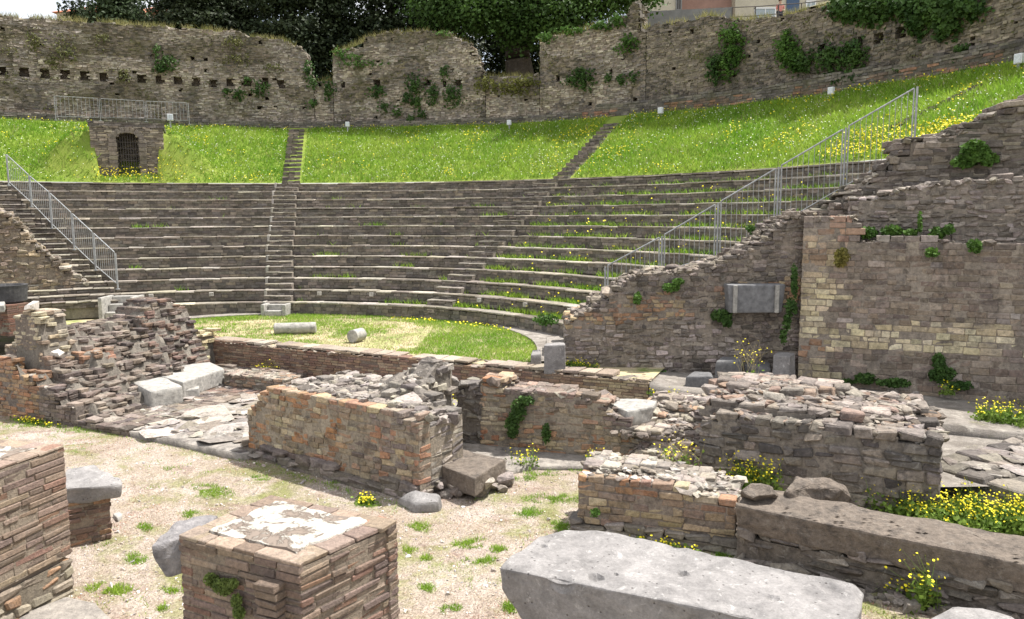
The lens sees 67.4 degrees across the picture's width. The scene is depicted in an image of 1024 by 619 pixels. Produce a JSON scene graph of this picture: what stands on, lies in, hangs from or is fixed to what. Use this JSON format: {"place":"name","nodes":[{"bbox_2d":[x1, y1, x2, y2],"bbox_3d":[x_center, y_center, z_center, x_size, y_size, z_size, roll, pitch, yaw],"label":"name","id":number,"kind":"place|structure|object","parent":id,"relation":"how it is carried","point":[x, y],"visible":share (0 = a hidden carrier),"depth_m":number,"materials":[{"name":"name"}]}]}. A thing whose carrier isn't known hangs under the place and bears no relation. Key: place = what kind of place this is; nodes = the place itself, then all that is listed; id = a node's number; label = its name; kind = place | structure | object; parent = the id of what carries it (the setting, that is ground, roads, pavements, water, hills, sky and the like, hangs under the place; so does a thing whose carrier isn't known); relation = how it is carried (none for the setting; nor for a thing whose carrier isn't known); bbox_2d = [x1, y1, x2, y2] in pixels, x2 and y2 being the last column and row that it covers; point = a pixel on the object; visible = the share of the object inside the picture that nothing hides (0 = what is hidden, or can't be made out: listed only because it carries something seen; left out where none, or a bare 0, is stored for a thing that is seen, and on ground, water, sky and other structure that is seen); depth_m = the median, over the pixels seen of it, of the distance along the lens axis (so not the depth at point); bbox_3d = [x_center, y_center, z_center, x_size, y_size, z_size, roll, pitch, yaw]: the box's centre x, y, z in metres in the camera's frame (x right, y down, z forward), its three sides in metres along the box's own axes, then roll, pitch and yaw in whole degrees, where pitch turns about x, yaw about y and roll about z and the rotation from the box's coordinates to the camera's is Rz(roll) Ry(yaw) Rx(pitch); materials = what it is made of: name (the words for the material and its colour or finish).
{"place":"outdoors","nodes":[
{"label":"outdoors","id":0,"kind":"place"},
{"bbox_2d":[0,336,14,354],"bbox_3d":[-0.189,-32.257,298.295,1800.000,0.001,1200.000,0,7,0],"label":"ground","id":1,"kind":"structure","parent":0,"point":[4,340],"depth_m":28.18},
{"bbox_2d":[0,297,306,436],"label":"brick ruin","id":2,"kind":"object","parent":1,"relation":"on","point":[55,368],"visible":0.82,"depth_m":17.52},
{"bbox_2d":[213,336,655,399],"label":"orchestra wall","id":3,"kind":"structure","parent":1,"relation":"on","point":[313,360],"depth_m":19.35,"materials":[{"name":"brick"}]},
{"bbox_2d":[544,342,565,373],"bbox_3d":[0.960,1.102,17.339,0.541,0.681,0.325,-1,7,-8],"label":"stone block","id":4,"kind":"object","parent":3,"relation":"on","point":[554,356],"depth_m":17.18,"materials":[{"name":"grey stone"}]},
{"bbox_2d":[129,395,530,460],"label":"rubble paving","id":5,"kind":"structure","parent":0,"point":[224,449],"depth_m":14.58,"materials":[{"name":"stone"}]},
{"bbox_2d":[103,384,260,457],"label":"paving stones","id":6,"kind":"object","parent":5,"relation":"on","point":[222,423],"visible":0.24,"depth_m":16.04,"materials":[{"name":"grey stone"}]},
{"bbox_2d":[134,377,182,406],"bbox_3d":[-8.352,1.954,18.047,0.790,0.500,1.665,-7,9,-41],"label":"marble block","id":7,"kind":"object","parent":6,"relation":"on","point":[157,391],"depth_m":17.55,"materials":[{"name":"stone"}]},
{"bbox_2d":[160,362,224,397],"bbox_3d":[-7.978,1.745,19.340,2.077,0.425,1.731,6,9,40],"label":"marble block","id":8,"kind":"object","parent":6,"relation":"on","point":[205,376],"depth_m":18.99,"materials":[{"name":"stone"}]},
{"bbox_2d":[223,368,300,390],"bbox_3d":[-6.308,1.828,19.274,2.095,0.560,0.808,2,8,22],"label":"brick stub","id":9,"kind":"object","parent":5,"relation":"on","point":[258,379],"visible":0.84,"depth_m":19.11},
{"bbox_2d":[65,312,664,377],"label":"orchestra lawn","id":10,"kind":"structure","parent":0,"point":[648,371],"depth_m":22.48,"materials":[{"name":"plant"}]},
{"bbox_2d":[0,283,28,336],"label":"stone basin","id":11,"kind":"object","parent":10,"relation":"on","point":[14,297],"visible":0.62,"depth_m":24.21,"materials":[{"name":"brick"}]},
{"bbox_2d":[0,207,89,289],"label":"flank wall","id":12,"kind":"structure","parent":10,"relation":"on","point":[25,257],"depth_m":26.44,"materials":[{"name":"stone"}]},
{"bbox_2d":[0,181,120,318],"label":"flank stairway","id":13,"kind":"object","parent":10,"relation":"on","point":[80,301],"visible":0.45,"depth_m":27.61,"materials":[{"name":"stone"}]},
{"bbox_2d":[98,295,143,318],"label":"marble steps","id":14,"kind":"structure","parent":10,"relation":"on","point":[106,308],"depth_m":26.63,"materials":[{"name":"stone"}]},
{"bbox_2d":[3,181,274,315],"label":"seating bank","id":15,"kind":"structure","parent":10,"relation":"on","point":[206,253],"depth_m":30.96,"materials":[{"name":"stone"}]},
{"bbox_2d":[5,154,119,289],"bbox_3d":[-17.246,-3.494,29.202,7.953,5.124,0.153,4,9,34],"label":"stair railing","id":16,"kind":"object","parent":15,"relation":"on","point":[72,226],"visible":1,"depth_m":28.97,"materials":[{"name":"metal"}]},
{"bbox_2d":[262,183,299,312],"bbox_3d":[-9.449,-2.817,31.884,1.394,5.149,9.640,-2,7,-13],"label":"stone stairway","id":17,"kind":"object","parent":10,"relation":"on","point":[280,288],"visible":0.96,"depth_m":30.84,"materials":[{"name":"grey stone"}]},
{"bbox_2d":[194,314,536,361],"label":"dry lawn grass","id":18,"kind":"structure","parent":10,"relation":"on","point":[324,332],"depth_m":23.05,"materials":[{"name":"plant"}]},
{"bbox_2d":[190,313,563,361],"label":"paved walkway","id":19,"kind":"structure","parent":10,"relation":"on","point":[538,338],"depth_m":22.55,"materials":[{"name":"stone"}]},
{"bbox_2d":[293,180,536,317],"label":"seating bank","id":20,"kind":"structure","parent":10,"relation":"on","point":[372,258],"depth_m":30.95,"materials":[{"name":"stone"}]},
{"bbox_2d":[423,178,558,320],"bbox_3d":[-0.398,-2.584,29.637,1.281,5.130,9.288,4,8,29],"label":"stone stairway","id":21,"kind":"object","parent":10,"relation":"on","point":[444,298],"visible":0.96,"depth_m":28.57,"materials":[{"name":"grey stone"}]},
{"bbox_2d":[448,160,876,335],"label":"seating bank","id":22,"kind":"structure","parent":10,"relation":"on","point":[588,189],"depth_m":25.83,"materials":[{"name":"stone"}]},
{"bbox_2d":[129,168,850,319],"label":"tread grass","id":23,"kind":"structure","parent":22,"relation":"on","point":[519,295],"depth_m":25.95,"materials":[{"name":"green plant"}]},
{"bbox_2d":[561,208,819,377],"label":"flank wall","id":24,"kind":"structure","parent":10,"relation":"on","point":[613,325],"depth_m":17.59,"materials":[{"name":"stone"}]},
{"bbox_2d":[724,283,784,312],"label":"carved slab","id":25,"kind":"structure","parent":24,"relation":"attached to","point":[754,297],"depth_m":17.12,"materials":[{"name":"grey stone"}]},
{"bbox_2d":[805,106,1023,215],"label":"flank stairway","id":26,"kind":"object","parent":10,"relation":"on","point":[961,139],"visible":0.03,"depth_m":17.12,"materials":[{"name":"stone"}]},
{"bbox_2d":[604,86,918,285],"bbox_3d":[6.203,-2.825,19.871,7.676,5.401,0.133,1,7,13],"label":"stair railing","id":27,"kind":"object","parent":26,"relation":"on","point":[844,161],"visible":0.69,"depth_m":19.66,"materials":[{"name":"metal"}]},
{"bbox_2d":[0,0,884,183],"label":"sky","id":28,"kind":"structure","parent":0,"point":[32,7],"materials":[{"name":"white"}]},
{"bbox_2d":[0,415,993,618],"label":"gravel yard","id":29,"kind":"structure","parent":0,"point":[483,572],"depth_m":11.30,"materials":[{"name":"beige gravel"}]},
{"bbox_2d":[0,440,73,618],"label":"brick pier","id":30,"kind":"structure","parent":29,"relation":"on","point":[36,569],"depth_m":8.56,"materials":[{"name":"brown brick"}]},
{"bbox_2d":[19,597,110,618],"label":"paving slab","id":31,"kind":"structure","parent":29,"relation":"on","point":[67,608],"depth_m":8.54,"materials":[{"name":"stone"}]},
{"bbox_2d":[66,465,121,547],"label":"capped pier","id":32,"kind":"structure","parent":29,"relation":"on","point":[92,491],"depth_m":10.40,"materials":[{"name":"brick"}]},
{"bbox_2d":[152,515,217,576],"bbox_3d":[-2.803,2.041,6.655,0.366,0.353,0.590,0,7,0],"label":"stone block","id":33,"kind":"object","parent":29,"relation":"on","point":[166,552],"visible":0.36,"depth_m":6.43,"materials":[{"name":"stone"}]},
{"bbox_2d":[179,495,399,618],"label":"brick pier","id":34,"kind":"structure","parent":29,"relation":"on","point":[277,557],"depth_m":6.32,"materials":[{"name":"brown brick"}]},
{"bbox_2d":[203,572,245,618],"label":"wall plant","id":35,"kind":"object","parent":34,"relation":"attached to","point":[224,587],"depth_m":6.14,"materials":[{"name":"green plant"}]},
{"bbox_2d":[239,356,462,498],"bbox_3d":[-2.451,1.888,13.844,4.782,2.162,2.494,5,9,34],"label":"brick ruin","id":36,"kind":"object","parent":29,"relation":"on","point":[399,435],"visible":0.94,"depth_m":12.87,"materials":[{"name":"brown brick"}]},
{"bbox_2d":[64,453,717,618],"bbox_3d":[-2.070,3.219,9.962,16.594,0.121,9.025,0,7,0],"label":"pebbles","id":37,"kind":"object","parent":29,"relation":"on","point":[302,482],"visible":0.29,"depth_m":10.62,"materials":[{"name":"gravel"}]},
{"bbox_2d":[398,490,441,512],"bbox_3d":[-1.413,2.915,11.615,0.705,0.273,0.381,0,7,0],"label":"stone block","id":38,"kind":"object","parent":29,"relation":"on","point":[415,501],"depth_m":11.52,"materials":[{"name":"grey stone"}]},
{"bbox_2d":[0,417,918,618],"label":"yard grass","id":39,"kind":"structure","parent":29,"relation":"on","point":[408,549],"depth_m":10.86,"materials":[{"name":"green plant"}]},
{"bbox_2d":[4,416,941,618],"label":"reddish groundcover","id":40,"kind":"object","parent":29,"relation":"on","point":[285,482],"visible":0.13,"depth_m":11.36,"materials":[{"name":"plant"}]},
{"bbox_2d":[434,459,514,498],"bbox_3d":[-0.769,2.766,12.760,1.642,0.363,1.600,0,7,0],"label":"rubble footing","id":41,"kind":"object","parent":29,"relation":"on","point":[506,479],"visible":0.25,"depth_m":12.24,"materials":[{"name":"stone"}]},
{"bbox_2d":[442,449,505,495],"bbox_3d":[-0.710,2.630,12.498,1.176,0.339,1.043,5,9,38],"label":"stone slab","id":42,"kind":"object","parent":41,"relation":"on","point":[470,473],"depth_m":12.20,"materials":[{"name":"brown stone"}]},
{"bbox_2d":[455,371,650,455],"bbox_3d":[0.939,1.982,14.349,4.019,1.528,1.073,2,7,19],"label":"brick ruin","id":43,"kind":"object","parent":29,"relation":"on","point":[580,421],"visible":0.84,"depth_m":14.11,"materials":[{"name":"brown brick"}]},
{"bbox_2d":[503,395,551,444],"bbox_3d":[0.295,2.009,14.046,0.915,0.924,0.269,2,7,16],"label":"wall plant","id":44,"kind":"object","parent":43,"relation":"attached to","point":[513,419],"depth_m":14.04,"materials":[{"name":"green plant"}]},
{"bbox_2d":[609,419,688,454],"bbox_3d":[2.448,2.390,13.727,1.399,0.718,1.155,2,8,21],"label":"rubble support","id":45,"kind":"object","parent":29,"relation":"on","point":[657,431],"visible":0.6,"depth_m":13.44,"materials":[{"name":"stone"}]},
{"bbox_2d":[612,399,656,424],"bbox_3d":[2.220,1.883,14.064,0.757,0.331,0.975,2,7,18],"label":"stone block","id":46,"kind":"object","parent":45,"relation":"on","point":[640,411],"depth_m":13.86,"materials":[{"name":"stone"}]},
{"bbox_2d":[569,450,747,555],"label":"brick wall","id":47,"kind":"structure","parent":29,"relation":"on","point":[631,494],"depth_m":10.44,"materials":[{"name":"brown brick"}]},
{"bbox_2d":[628,390,707,465],"bbox_3d":[3.205,2.266,13.881,2.082,1.158,2.192,2,8,21],"label":"rubble heap","id":48,"kind":"object","parent":29,"relation":"on","point":[681,410],"visible":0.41,"depth_m":13.84,"materials":[{"name":"stone"}]},
{"bbox_2d":[719,450,790,490],"bbox_3d":[3.962,2.588,12.281,1.518,0.665,1.021,4,8,32],"label":"flowering weed","id":49,"kind":"object","parent":29,"relation":"on","point":[753,478],"visible":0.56,"depth_m":12.09,"materials":[{"name":"yellow plant"}]},
{"bbox_2d":[699,372,949,511],"bbox_3d":[5.045,2.124,12.798,3.858,1.651,2.327,3,8,27],"label":"stone ruin","id":50,"kind":"object","parent":29,"relation":"on","point":[848,436],"visible":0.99,"depth_m":11.98,"materials":[{"name":"grey stone"}]},
{"bbox_2d":[733,527,1023,618],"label":"beam footing","id":51,"kind":"object","parent":29,"relation":"on","point":[864,574],"visible":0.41,"depth_m":8.94,"materials":[{"name":"stone"}]},
{"bbox_2d":[736,490,1023,592],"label":"stone beam","id":52,"kind":"structure","parent":51,"relation":"on","point":[957,550],"depth_m":8.97,"materials":[{"name":"beige stone"}]},
{"bbox_2d":[741,483,777,500],"bbox_3d":[3.179,2.342,9.873,0.498,0.264,0.484,0,7,0],"label":"masonry lump","id":53,"kind":"object","parent":52,"relation":"on","point":[755,491],"visible":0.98,"depth_m":9.72,"materials":[{"name":"stone"}]},
{"bbox_2d":[784,476,853,503],"bbox_3d":[3.999,2.456,10.158,1.079,0.468,0.446,-2,7,-13],"label":"masonry lump","id":54,"kind":"object","parent":52,"relation":"on","point":[823,488],"visible":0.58,"depth_m":9.98,"materials":[{"name":"stone"}]},
{"bbox_2d":[884,548,946,614],"bbox_3d":[4.540,3.026,8.628,0.568,0.728,0.581,-5,8,-33],"label":"flowering weed","id":55,"kind":"object","parent":29,"relation":"on","point":[921,596],"visible":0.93,"depth_m":8.55,"materials":[{"name":"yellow plant"}]},
{"bbox_2d":[855,477,1023,535],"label":"flowering weed","id":56,"kind":"object","parent":29,"relation":"on","point":[969,516],"visible":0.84,"depth_m":10.84,"materials":[{"name":"yellow plant"}]},
{"bbox_2d":[931,607,1013,618],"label":"stone block","id":57,"kind":"object","parent":29,"relation":"on","point":[964,613],"depth_m":7.80,"materials":[{"name":"grey stone"}]},
{"bbox_2d":[940,436,1023,508],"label":"stone platform","id":58,"kind":"structure","parent":29,"relation":"on","point":[994,467],"depth_m":11.88,"materials":[{"name":"grey stone"}]},
{"bbox_2d":[942,477,1023,534],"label":"flowering weed","id":59,"kind":"object","parent":29,"relation":"on","point":[1016,506],"visible":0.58,"depth_m":10.78,"materials":[{"name":"yellow plant"}]},
{"bbox_2d":[0,59,1023,182],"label":"grass bank","id":60,"kind":"structure","parent":0,"point":[81,158],"depth_m":34.56,"materials":[{"name":"plant"}]},
{"bbox_2d":[87,121,165,182],"bbox_3d":[-17.823,-7.042,35.955,3.065,3.004,3.862,-3,8,-22],"label":"arched gateway","id":61,"kind":"object","parent":60,"relation":"on","point":[105,135],"visible":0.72,"depth_m":34.25,"materials":[{"name":"stone"}]},
{"bbox_2d":[0,15,315,121],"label":"ruined wall","id":62,"kind":"structure","parent":60,"relation":"on","point":[85,74],"depth_m":38.68,"materials":[{"name":"stone"}]},
{"bbox_2d":[24,26,283,86],"bbox_3d":[-17.553,-12.590,38.405,11.830,2.903,1.075,-3,7,-19],"label":"wall ivy","id":63,"kind":"object","parent":62,"relation":"attached to","point":[103,36],"depth_m":37.44,"materials":[{"name":"plant"}]},
{"bbox_2d":[282,129,303,186],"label":"bank steps","id":64,"kind":"structure","parent":60,"relation":"on","point":[292,138],"depth_m":37.41,"materials":[{"name":"stone"}]},
{"bbox_2d":[314,81,334,121],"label":"ruined wall","id":65,"kind":"structure","parent":60,"relation":"on","point":[324,111],"depth_m":40.55,"materials":[{"name":"stone"}]},
{"bbox_2d":[332,29,486,121],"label":"ruined wall","id":66,"kind":"structure","parent":60,"relation":"on","point":[454,54],"depth_m":40.09,"materials":[{"name":"stone"}]},
{"bbox_2d":[364,69,426,122],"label":"wall ivy","id":67,"kind":"object","parent":66,"relation":"attached to","point":[415,100],"depth_m":40.10,"materials":[{"name":"green plant"}]},
{"bbox_2d":[424,65,467,108],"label":"wall ivy","id":68,"kind":"object","parent":66,"relation":"attached to","point":[447,90],"depth_m":39.70,"materials":[{"name":"green plant"}]},
{"bbox_2d":[0,16,1013,119],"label":"wall growth","id":69,"kind":"object","parent":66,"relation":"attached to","point":[827,34],"depth_m":36.99,"materials":[{"name":"plant"}]},
{"bbox_2d":[1,58,1021,179],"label":"yellow meadow flowers","id":70,"kind":"object","parent":60,"relation":"on","point":[943,120],"visible":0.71,"depth_m":26.61,"materials":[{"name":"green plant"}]},
{"bbox_2d":[0,38,1023,127],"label":"wall plinth","id":71,"kind":"structure","parent":60,"relation":"on","point":[980,55],"depth_m":32.70,"materials":[{"name":"stone"}]},
{"bbox_2d":[485,73,539,117],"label":"ruined wall","id":72,"kind":"structure","parent":60,"relation":"on","point":[504,106],"depth_m":38.99,"materials":[{"name":"stone"}]},
{"bbox_2d":[0,0,829,83],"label":"wall top grass","id":73,"kind":"structure","parent":72,"relation":"on","point":[123,22],"depth_m":37.96,"materials":[{"name":"plant"}]},
{"bbox_2d":[473,75,541,97],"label":"wall ivy","id":74,"kind":"object","parent":72,"relation":"attached to","point":[518,82],"depth_m":38.72,"materials":[{"name":"plant"}]},
{"bbox_2d":[1,57,1023,178],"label":"white meadow flowers","id":75,"kind":"object","parent":60,"relation":"on","point":[606,148],"visible":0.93,"depth_m":32.42,"materials":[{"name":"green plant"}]},
{"bbox_2d":[553,123,618,184],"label":"bank steps","id":76,"kind":"structure","parent":60,"relation":"on","point":[583,155],"depth_m":33.65,"materials":[{"name":"stone"}]},
{"bbox_2d":[540,0,649,114],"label":"ruined wall","id":77,"kind":"structure","parent":60,"relation":"on","point":[593,48],"depth_m":36.99,"materials":[{"name":"stone"}]},
{"bbox_2d":[536,12,626,43],"bbox_3d":[3.274,-13.521,36.925,4.802,1.121,0.574,4,8,29],"label":"wall ivy","id":78,"kind":"object","parent":77,"relation":"on","point":[601,24],"depth_m":36.77,"materials":[{"name":"green plant"}]},
{"bbox_2d":[645,0,1023,99],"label":"ruined wall","id":79,"kind":"structure","parent":60,"relation":"on","point":[666,61],"depth_m":31.57,"materials":[{"name":"stone"}]},
{"bbox_2d":[715,18,749,84],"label":"wall ivy","id":80,"kind":"object","parent":79,"relation":"attached to","point":[731,36],"depth_m":32.71,"materials":[{"name":"green plant"}]},
{"bbox_2d":[771,27,811,77],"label":"wall ivy","id":81,"kind":"object","parent":79,"relation":"attached to","point":[786,56],"depth_m":30.86,"materials":[{"name":"green plant"}]},
{"bbox_2d":[790,31,872,76],"bbox_3d":[12.127,-9.697,29.680,0.553,1.756,3.667,-5,9,-35],"label":"wall ivy","id":82,"kind":"object","parent":79,"relation":"attached to","point":[829,53],"depth_m":29.36,"materials":[{"name":"green plant"}]},
{"bbox_2d":[821,0,994,44],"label":"wall ivy","id":83,"kind":"object","parent":79,"relation":"attached to","point":[939,17],"depth_m":26.57,"materials":[{"name":"green plant"}]},
{"bbox_2d":[820,94,1023,215],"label":"stepped wall","id":84,"kind":"structure","parent":60,"relation":"on","point":[900,152],"depth_m":17.20,"materials":[{"name":"stone"}]},
{"bbox_2d":[949,139,999,169],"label":"wall plant","id":85,"kind":"object","parent":84,"relation":"attached to","point":[974,152],"depth_m":16.75,"materials":[{"name":"green plant"}]},
{"bbox_2d":[463,448,591,473],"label":"stone path","id":86,"kind":"structure","parent":0,"point":[555,461],"depth_m":13.70,"materials":[{"name":"stone"}]},
{"bbox_2d":[443,1,829,181],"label":"hill terrain","id":87,"kind":"structure","parent":0,"point":[812,7],"depth_m":148.56,"materials":[{"name":"plant"}]},
{"bbox_2d":[75,0,159,25],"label":"conifer tree","id":88,"kind":"object","parent":87,"relation":"on","point":[126,10],"visible":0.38,"depth_m":47.06,"materials":[{"name":"green plant"}]},
{"bbox_2d":[137,0,252,31],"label":"conifer tree","id":89,"kind":"object","parent":87,"relation":"on","point":[196,14],"visible":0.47,"depth_m":46.03,"materials":[{"name":"green plant"}]},
{"bbox_2d":[202,0,278,35],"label":"conifer tree","id":90,"kind":"object","parent":87,"relation":"on","point":[240,13],"visible":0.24,"depth_m":47.83,"materials":[{"name":"green plant"}]},
{"bbox_2d":[234,0,343,79],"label":"conifer tree","id":91,"kind":"object","parent":87,"relation":"on","point":[290,24],"visible":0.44,"depth_m":46.15,"materials":[{"name":"green plant"}]},
{"bbox_2d":[298,0,378,80],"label":"conifer tree","id":92,"kind":"object","parent":87,"relation":"on","point":[343,5],"visible":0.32,"depth_m":46.97,"materials":[{"name":"green plant"}]},
{"bbox_2d":[334,0,424,42],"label":"conifer tree","id":93,"kind":"object","parent":87,"relation":"on","point":[386,18],"visible":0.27,"depth_m":46.95,"materials":[{"name":"green plant"}]},
{"bbox_2d":[467,11,554,76],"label":"conifer tree","id":94,"kind":"object","parent":87,"relation":"on","point":[498,57],"visible":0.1,"depth_m":49.89,"materials":[{"name":"green plant"}]},
{"bbox_2d":[393,0,671,76],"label":"broadleaf tree","id":95,"kind":"object","parent":87,"relation":"on","point":[527,20],"visible":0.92,"depth_m":41.51,"materials":[{"name":"green plant"}]},
{"bbox_2d":[647,7,731,25],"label":"street parapet","id":96,"kind":"structure","parent":87,"relation":"on","point":[687,14],"depth_m":47.33,"materials":[{"name":"grey concrete"}]},
{"bbox_2d":[732,0,823,19],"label":"house","id":97,"kind":"structure","parent":87,"relation":"on","point":[745,11],"depth_m":58.60,"materials":[{"name":"white tile"}]},
{"bbox_2d":[649,371,1023,439],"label":"terrace path","id":98,"kind":"structure","parent":0,"point":[958,420],"depth_m":15.28,"materials":[{"name":"grey stone"}]},
{"bbox_2d":[772,351,794,376],"bbox_3d":[6.020,1.362,17.038,0.419,0.785,0.551,4,8,32],"label":"stone block","id":99,"kind":"object","parent":98,"relation":"on","point":[783,363],"depth_m":16.84,"materials":[{"name":"grey stone"}]},
{"bbox_2d":[840,352,973,390],"bbox_3d":[8.356,1.302,16.430,2.747,0.899,0.476,2,8,22],"label":"wall plant","id":100,"kind":"object","parent":98,"relation":"on","point":[940,372],"depth_m":16.10,"materials":[{"name":"green plant"}]},
{"bbox_2d":[798,173,1023,406],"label":"side wall","id":101,"kind":"structure","parent":98,"relation":"on","point":[880,306],"depth_m":16.29,"materials":[{"name":"stone"}]},
{"bbox_2d":[779,263,798,345],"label":"wall plant","id":102,"kind":"object","parent":101,"relation":"attached to","point":[791,306],"depth_m":16.95,"materials":[{"name":"green plant"}]},
{"bbox_2d":[860,210,955,239],"bbox_3d":[8.389,-1.780,16.331,1.874,0.650,0.379,2,8,21],"label":"wall plant","id":103,"kind":"object","parent":101,"relation":"on","point":[897,230],"depth_m":16.24,"materials":[{"name":"green plant"}]},
{"bbox_2d":[967,396,1023,427],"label":"flowering weed","id":104,"kind":"object","parent":98,"relation":"on","point":[1002,417],"visible":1,"depth_m":14.30,"materials":[{"name":"yellow plant"}]},
{"bbox_2d":[941,434,1002,486],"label":"terrace ground","id":105,"kind":"structure","parent":0,"point":[953,444],"depth_m":13.21,"materials":[{"name":"stone"}]},
{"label":"slab support","id":106,"kind":"object","parent":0,"visible":0},
{"bbox_2d":[500,530,863,618],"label":"limestone slab","id":107,"kind":"structure","parent":106,"relation":"on","point":[573,574],"depth_m":7.13,"materials":[{"name":"grey stone"}]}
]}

